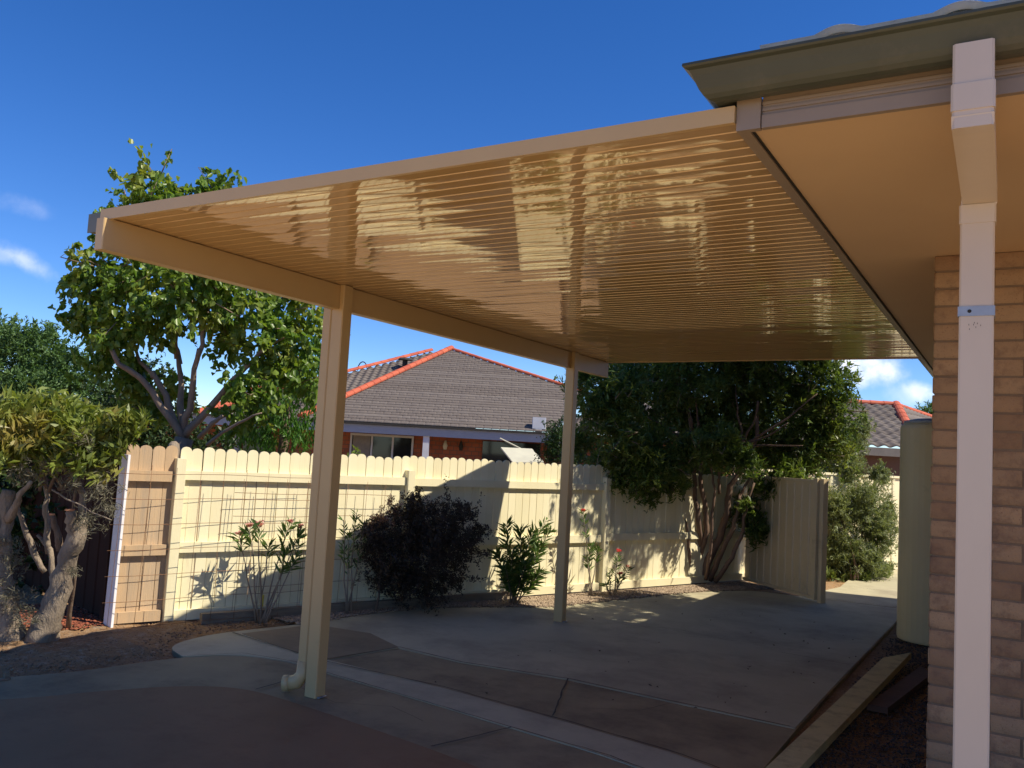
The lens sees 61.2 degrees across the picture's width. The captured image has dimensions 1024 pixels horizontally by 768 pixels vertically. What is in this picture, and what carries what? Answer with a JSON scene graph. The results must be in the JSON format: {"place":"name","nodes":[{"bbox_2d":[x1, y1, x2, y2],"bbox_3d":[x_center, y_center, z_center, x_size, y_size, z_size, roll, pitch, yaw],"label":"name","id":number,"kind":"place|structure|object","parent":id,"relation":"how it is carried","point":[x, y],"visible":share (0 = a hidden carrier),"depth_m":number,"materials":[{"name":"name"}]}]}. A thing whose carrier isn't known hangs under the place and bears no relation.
{"place":"outdoors","nodes":[
{"label":"outdoors","id":0,"kind":"place"},
{"bbox_2d":[0,686,477,767],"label":"front paving","id":1,"kind":"structure","parent":0,"point":[191,727],"depth_m":4.49,"materials":[{"name":"grey concrete"}]},
{"bbox_2d":[138,345,727,484],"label":"brick house","id":2,"kind":"structure","parent":0,"point":[447,402],"depth_m":28.65,"materials":[{"name":"grey tile"}]},
{"bbox_2d":[243,428,271,471],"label":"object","id":3,"kind":"structure","parent":2,"relation":"in","point":[244,447],"depth_m":28.50,"materials":[{"name":"glass"}]},
{"bbox_2d":[349,433,413,459],"bbox_3d":[-4.315,2.184,28.595,2.090,1.030,0.090,3,-5,0],"label":"window","id":4,"kind":"structure","parent":2,"relation":"in","point":[376,445],"depth_m":28.59,"materials":[{"name":"glass"}]},
{"bbox_2d":[500,438,542,462],"bbox_3d":[0.222,1.878,24.291,0.844,0.708,1.688,5,-5,-18],"label":"awning","id":5,"kind":"object","parent":2,"relation":"attached to","point":[519,454],"visible":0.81,"depth_m":24.11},
{"bbox_2d":[0,605,896,767],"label":"concrete slab","id":6,"kind":"structure","parent":0,"point":[719,740],"depth_m":5.26,"materials":[{"name":"grey concrete"}]},
{"bbox_2d":[187,653,642,767],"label":"slab joint","id":7,"kind":"object","parent":6,"relation":"on","point":[465,713],"visible":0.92,"depth_m":5.04,"materials":[{"name":"grey concrete"}]},
{"bbox_2d":[431,727,510,745],"bbox_3d":[-0.212,1.908,4.690,0.570,0.001,0.016,7,-6,-43],"label":"slab joint","id":8,"kind":"object","parent":6,"relation":"on","point":[470,736],"visible":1,"depth_m":4.67,"materials":[{"name":"grey concrete"}]},
{"bbox_2d":[87,106,918,698],"bbox_3d":[0.675,0.739,5.783,3.192,2.617,5.859,0,-5,30],"label":"patio cover","id":9,"kind":"object","parent":6,"relation":"on","point":[693,236],"visible":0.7,"depth_m":4.49,"materials":[{"name":"brown metal"}]},
{"bbox_2d":[552,678,568,715],"bbox_3d":[0.314,2.009,5.583,0.019,0.001,0.900,2,-5,10],"label":"slab joint","id":10,"kind":"object","parent":6,"relation":"on","point":[560,696],"visible":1,"depth_m":5.56,"materials":[{"name":"grey concrete"}]},
{"bbox_2d":[402,647,788,725],"bbox_3d":[0.407,2.044,5.959,2.949,0.001,0.117,1,-5,29],"label":"slab joint","id":11,"kind":"object","parent":6,"relation":"on","point":[606,686],"visible":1,"depth_m":5.85,"materials":[{"name":"grey concrete"}]},
{"bbox_2d":[0,473,927,767],"bbox_3d":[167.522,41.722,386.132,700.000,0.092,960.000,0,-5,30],"label":"ground","id":12,"kind":"structure","parent":0,"point":[78,647],"depth_m":6.07,"materials":[{"name":"brown soil"}]},
{"bbox_2d":[0,308,112,409],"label":"evergreen tree","id":13,"kind":"object","parent":12,"relation":"on","point":[32,354],"visible":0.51,"depth_m":14.70,"materials":[{"name":"green plant"}]},
{"bbox_2d":[19,604,103,629],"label":"bark mulch","id":14,"kind":"object","parent":12,"relation":"on","point":[77,622],"visible":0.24,"depth_m":6.98,"materials":[{"name":"brown wood"}]},
{"bbox_2d":[0,453,124,622],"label":"steel fence","id":15,"kind":"object","parent":12,"relation":"on","point":[93,561],"visible":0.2,"depth_m":7.43,"materials":[{"name":"brown metal"}]},
{"bbox_2d":[0,381,126,595],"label":"hedge shrub","id":16,"kind":"object","parent":12,"relation":"on","point":[28,513],"visible":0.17,"depth_m":8.24,"materials":[{"name":"green plant"}]},
{"bbox_2d":[0,421,129,636],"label":"grey shrub","id":17,"kind":"object","parent":12,"relation":"on","point":[25,475],"visible":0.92,"depth_m":6.08,"materials":[{"name":"brown plant"}]},
{"bbox_2d":[0,383,155,643],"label":"old shrub","id":18,"kind":"object","parent":12,"relation":"on","point":[34,424],"visible":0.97,"depth_m":6.15,"materials":[{"name":"green plant"}]},
{"bbox_2d":[103,454,130,627],"bbox_3d":[-3.135,1.255,6.866,0.118,1.390,0.042,0,-6,36],"label":"fence post","id":19,"kind":"object","parent":12,"relation":"on","point":[125,464],"visible":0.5,"depth_m":6.85,"materials":[{"name":"white paint"}]},
{"bbox_2d":[0,619,290,672],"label":"dirt clods","id":20,"kind":"object","parent":12,"relation":"on","point":[89,660],"visible":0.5,"depth_m":6.45,"materials":[{"name":"brown soil"}]},
{"bbox_2d":[114,444,177,623],"bbox_3d":[-2.979,1.208,7.051,0.410,1.429,0.056,7,-6,-37],"label":"paling fence","id":21,"kind":"object","parent":12,"relation":"on","point":[161,459],"visible":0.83,"depth_m":7.05,"materials":[{"name":"brown wood"}]},
{"bbox_2d":[78,354,218,488],"bbox_3d":[-5.256,0.856,11.986,2.225,2.729,1.934,0,-5,30],"label":"hedge shrub","id":22,"kind":"object","parent":12,"relation":"on","point":[151,438],"visible":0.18,"depth_m":11.90,"materials":[{"name":"green plant"}]},
{"bbox_2d":[168,441,179,457],"bbox_3d":[-3.278,1.288,8.248,0.105,1.488,0.110,0,-5,30],"label":"fence post","id":23,"kind":"object","parent":12,"relation":"on","point":[175,443],"visible":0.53,"depth_m":8.28,"materials":[{"name":"white paint"}]},
{"bbox_2d":[47,138,323,457],"bbox_3d":[-3.333,-0.214,9.123,2.854,4.562,1.771,3,-5,8],"label":"broadleaf tree","id":24,"kind":"object","parent":12,"relation":"on","point":[104,320],"visible":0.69,"depth_m":8.88,"materials":[{"name":"green plant"}]},
{"bbox_2d":[139,413,254,466],"bbox_3d":[-5.149,1.428,14.056,1.858,1.941,1.288,2,-5,10],"label":"hedge shrub","id":25,"kind":"object","parent":12,"relation":"on","point":[215,442],"visible":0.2,"depth_m":13.91,"materials":[{"name":"green plant"}]},
{"bbox_2d":[100,465,311,629],"bbox_3d":[-2.476,1.341,7.235,1.702,1.289,0.028,7,-6,-40],"label":"wire mesh","id":26,"kind":"object","parent":12,"relation":"on","point":[277,615],"visible":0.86,"depth_m":7.11,"materials":[{"name":"grey metal"}]},
{"bbox_2d":[227,518,280,623],"bbox_3d":[-2.194,1.575,7.280,0.496,0.891,0.245,6,-5,-28],"label":"oleander","id":27,"kind":"object","parent":12,"relation":"on","point":[246,532],"visible":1,"depth_m":7.32,"materials":[{"name":"green plant"}]},
{"bbox_2d":[218,305,323,510],"bbox_3d":[-2.917,0.487,10.913,1.530,3.536,1.048,3,-5,5],"label":"weeping tree","id":28,"kind":"object","parent":12,"relation":"on","point":[287,431],"visible":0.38,"depth_m":10.84,"materials":[{"name":"green plant"}]},
{"bbox_2d":[259,516,306,624],"bbox_3d":[-1.907,1.595,7.426,0.348,0.927,0.343,0,-5,30],"label":"oleander","id":29,"kind":"object","parent":12,"relation":"on","point":[286,567],"visible":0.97,"depth_m":7.39,"materials":[{"name":"green plant"}]},
{"bbox_2d":[226,479,390,611],"bbox_3d":[-1.776,1.479,7.868,1.601,1.212,0.028,7,-6,-39],"label":"wire mesh","id":30,"kind":"object","parent":12,"relation":"on","point":[236,563],"visible":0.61,"depth_m":7.74,"materials":[{"name":"grey metal"}]},
{"bbox_2d":[347,445,363,456],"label":"garden plant","id":31,"kind":"object","parent":12,"relation":"on","point":[357,450],"visible":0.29,"depth_m":9.51,"materials":[{"name":"green plant"}]},
{"bbox_2d":[199,591,511,624],"bbox_3d":[-1.278,2.116,8.216,3.352,0.115,0.055,7,-6,-38],"label":"timber sleeper","id":32,"kind":"object","parent":12,"relation":"on","point":[239,615],"visible":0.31,"depth_m":7.97,"materials":[{"name":"brown wood"}]},
{"bbox_2d":[161,447,747,621],"bbox_3d":[0.255,1.617,9.530,7.830,1.526,0.088,7,-6,-37],"label":"paling fence","id":33,"kind":"object","parent":12,"relation":"on","point":[651,545],"visible":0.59,"depth_m":8.62,"materials":[{"name":"beige paint"}]},
{"bbox_2d":[742,476,828,602],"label":"metal gate","id":34,"kind":"structure","parent":33,"relation":"attached to","point":[790,556],"depth_m":10.69,"materials":[{"name":"beige metal"}]},
{"bbox_2d":[269,580,795,624],"bbox_3d":[0.953,2.373,9.279,6.533,0.050,1.286,7,-6,-37],"label":"gravel bed","id":35,"kind":"object","parent":12,"relation":"on","point":[770,590],"visible":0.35,"depth_m":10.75,"materials":[{"name":"brown gravel"}]},
{"bbox_2d":[337,509,368,613],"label":"oleander","id":36,"kind":"object","parent":35,"relation":"on","point":[347,602],"visible":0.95,"depth_m":7.91,"materials":[{"name":"green plant"}]},
{"bbox_2d":[364,493,402,613],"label":"pink shrub","id":37,"kind":"object","parent":35,"relation":"on","point":[380,515],"visible":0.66,"depth_m":8.16,"materials":[{"name":"brown plant"}]},
{"bbox_2d":[345,474,497,615],"bbox_3d":[-0.836,1.548,8.207,1.399,1.406,0.962,3,-5,-1],"label":"dark bush","id":38,"kind":"object","parent":35,"relation":"on","point":[420,526],"visible":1,"depth_m":8.12,"materials":[{"name":"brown plant"}]},
{"bbox_2d":[487,515,556,603],"bbox_3d":[0.168,1.829,8.999,0.977,0.941,0.416,7,-6,-42],"label":"oleander","id":39,"kind":"object","parent":35,"relation":"on","point":[521,574],"visible":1,"depth_m":8.92,"materials":[{"name":"green plant"}]},
{"bbox_2d":[578,508,601,595],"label":"oleander","id":40,"kind":"object","parent":35,"relation":"on","point":[588,564],"visible":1,"depth_m":9.66,"materials":[{"name":"green plant"}]},
{"bbox_2d":[599,549,633,594],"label":"oleander","id":41,"kind":"object","parent":35,"relation":"on","point":[623,576],"visible":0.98,"depth_m":9.82,"materials":[{"name":"green plant"}]},
{"bbox_2d":[172,591,896,767],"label":"new concrete","id":42,"kind":"object","parent":12,"relation":"on","point":[692,658],"visible":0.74,"depth_m":6.97,"materials":[{"name":"grey concrete"}]},
{"bbox_2d":[242,626,397,659],"bbox_3d":[-1.463,2.017,6.829,1.053,0.006,0.860,-1,-6,42],"label":"old panel","id":43,"kind":"object","parent":42,"relation":"on","point":[342,642],"visible":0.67,"depth_m":6.78,"materials":[{"name":"concrete"}]},
{"bbox_2d":[233,632,718,767],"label":"slab joint","id":44,"kind":"object","parent":42,"relation":"on","point":[511,705],"visible":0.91,"depth_m":5.19,"materials":[{"name":"grey concrete"}]},
{"bbox_2d":[435,601,918,712],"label":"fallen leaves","id":45,"kind":"object","parent":42,"relation":"on","point":[695,707],"visible":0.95,"depth_m":6.56,"materials":[{"name":"brown plant"}]},
{"bbox_2d":[531,411,592,464],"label":"conifer shrub","id":46,"kind":"object","parent":12,"relation":"on","point":[553,439],"visible":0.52,"depth_m":16.91,"materials":[{"name":"green plant"}]},
{"bbox_2d":[579,389,841,475],"bbox_3d":[3.429,1.241,14.527,4.773,3.300,1.678,3,-5,-1],"label":"hedge shrub","id":47,"kind":"object","parent":12,"relation":"on","point":[724,468],"depth_m":14.46,"materials":[{"name":"green plant"}]},
{"bbox_2d":[557,360,869,583],"bbox_3d":[3.087,0.110,10.647,4.060,4.962,5.820,8,-6,-44],"label":"multi trunk tree","id":48,"kind":"object","parent":12,"relation":"on","point":[719,426],"visible":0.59,"depth_m":11.05,"materials":[{"name":"green plant"}]},
{"bbox_2d":[750,469,899,571],"bbox_3d":[7.043,2.366,14.813,9.700,1.525,0.055,7,-6,-37],"label":"steel fence","id":49,"kind":"object","parent":12,"relation":"on","point":[836,482],"visible":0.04,"depth_m":14.03,"materials":[{"name":"beige paint"}]},
{"bbox_2d":[771,399,931,475],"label":"brick house","id":50,"kind":"structure","parent":12,"relation":"on","point":[890,417],"depth_m":22.40,"materials":[{"name":"grey tile"}]},
{"bbox_2d":[682,0,1023,767],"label":"brick house","id":51,"kind":"structure","parent":12,"relation":"on","point":[890,154],"depth_m":2.66,"materials":[{"name":"paint"}]},
{"bbox_2d":[818,410,898,581],"bbox_3d":[5.214,1.732,13.168,1.480,2.793,1.569,0,-5,30],"label":"feathery shrub","id":52,"kind":"object","parent":12,"relation":"on","point":[859,508],"visible":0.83,"depth_m":12.82,"materials":[{"name":"green plant"}]},
{"bbox_2d":[826,560,894,582],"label":"ground plant","id":53,"kind":"object","parent":12,"relation":"on","point":[833,575],"visible":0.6,"depth_m":12.49,"materials":[{"name":"green plant"}]},
{"bbox_2d":[809,638,928,767],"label":"side gravel","id":54,"kind":"structure","parent":12,"relation":"on","point":[895,710],"depth_m":5.27,"materials":[{"name":"gravel"}]},
{"bbox_2d":[766,653,910,767],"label":"timber plank","id":55,"kind":"object","parent":54,"relation":"on","point":[809,745],"visible":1,"depth_m":5.23,"materials":[{"name":"brown wood"}]},
{"bbox_2d":[867,666,927,713],"bbox_3d":[2.866,2.210,6.301,0.127,0.040,1.561,0,-6,37],"label":"timber plank","id":56,"kind":"object","parent":12,"relation":"on","point":[890,699],"visible":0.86,"depth_m":6.09,"materials":[{"name":"brown wood"}]},
{"bbox_2d":[896,418,933,645],"bbox_3d":[4.289,1.432,8.678,0.660,2.105,1.558,0,-5,30],"label":"water tank","id":57,"kind":"object","parent":12,"relation":"on","point":[914,537],"visible":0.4,"depth_m":8.13,"materials":[{"name":"beige metal"}]},
{"bbox_2d":[914,399,933,413],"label":"distant tree","id":58,"kind":"object","parent":12,"relation":"on","point":[927,409],"visible":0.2,"depth_m":40.03,"materials":[{"name":"green plant"}]},
{"bbox_2d":[0,0,997,448],"label":"sky","id":59,"kind":"structure","parent":0,"point":[264,90],"materials":[{"name":"blue"}]},
{"bbox_2d":[801,569,897,607],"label":"gate path","id":60,"kind":"structure","parent":0,"point":[863,594],"depth_m":11.24,"materials":[{"name":"concrete"}]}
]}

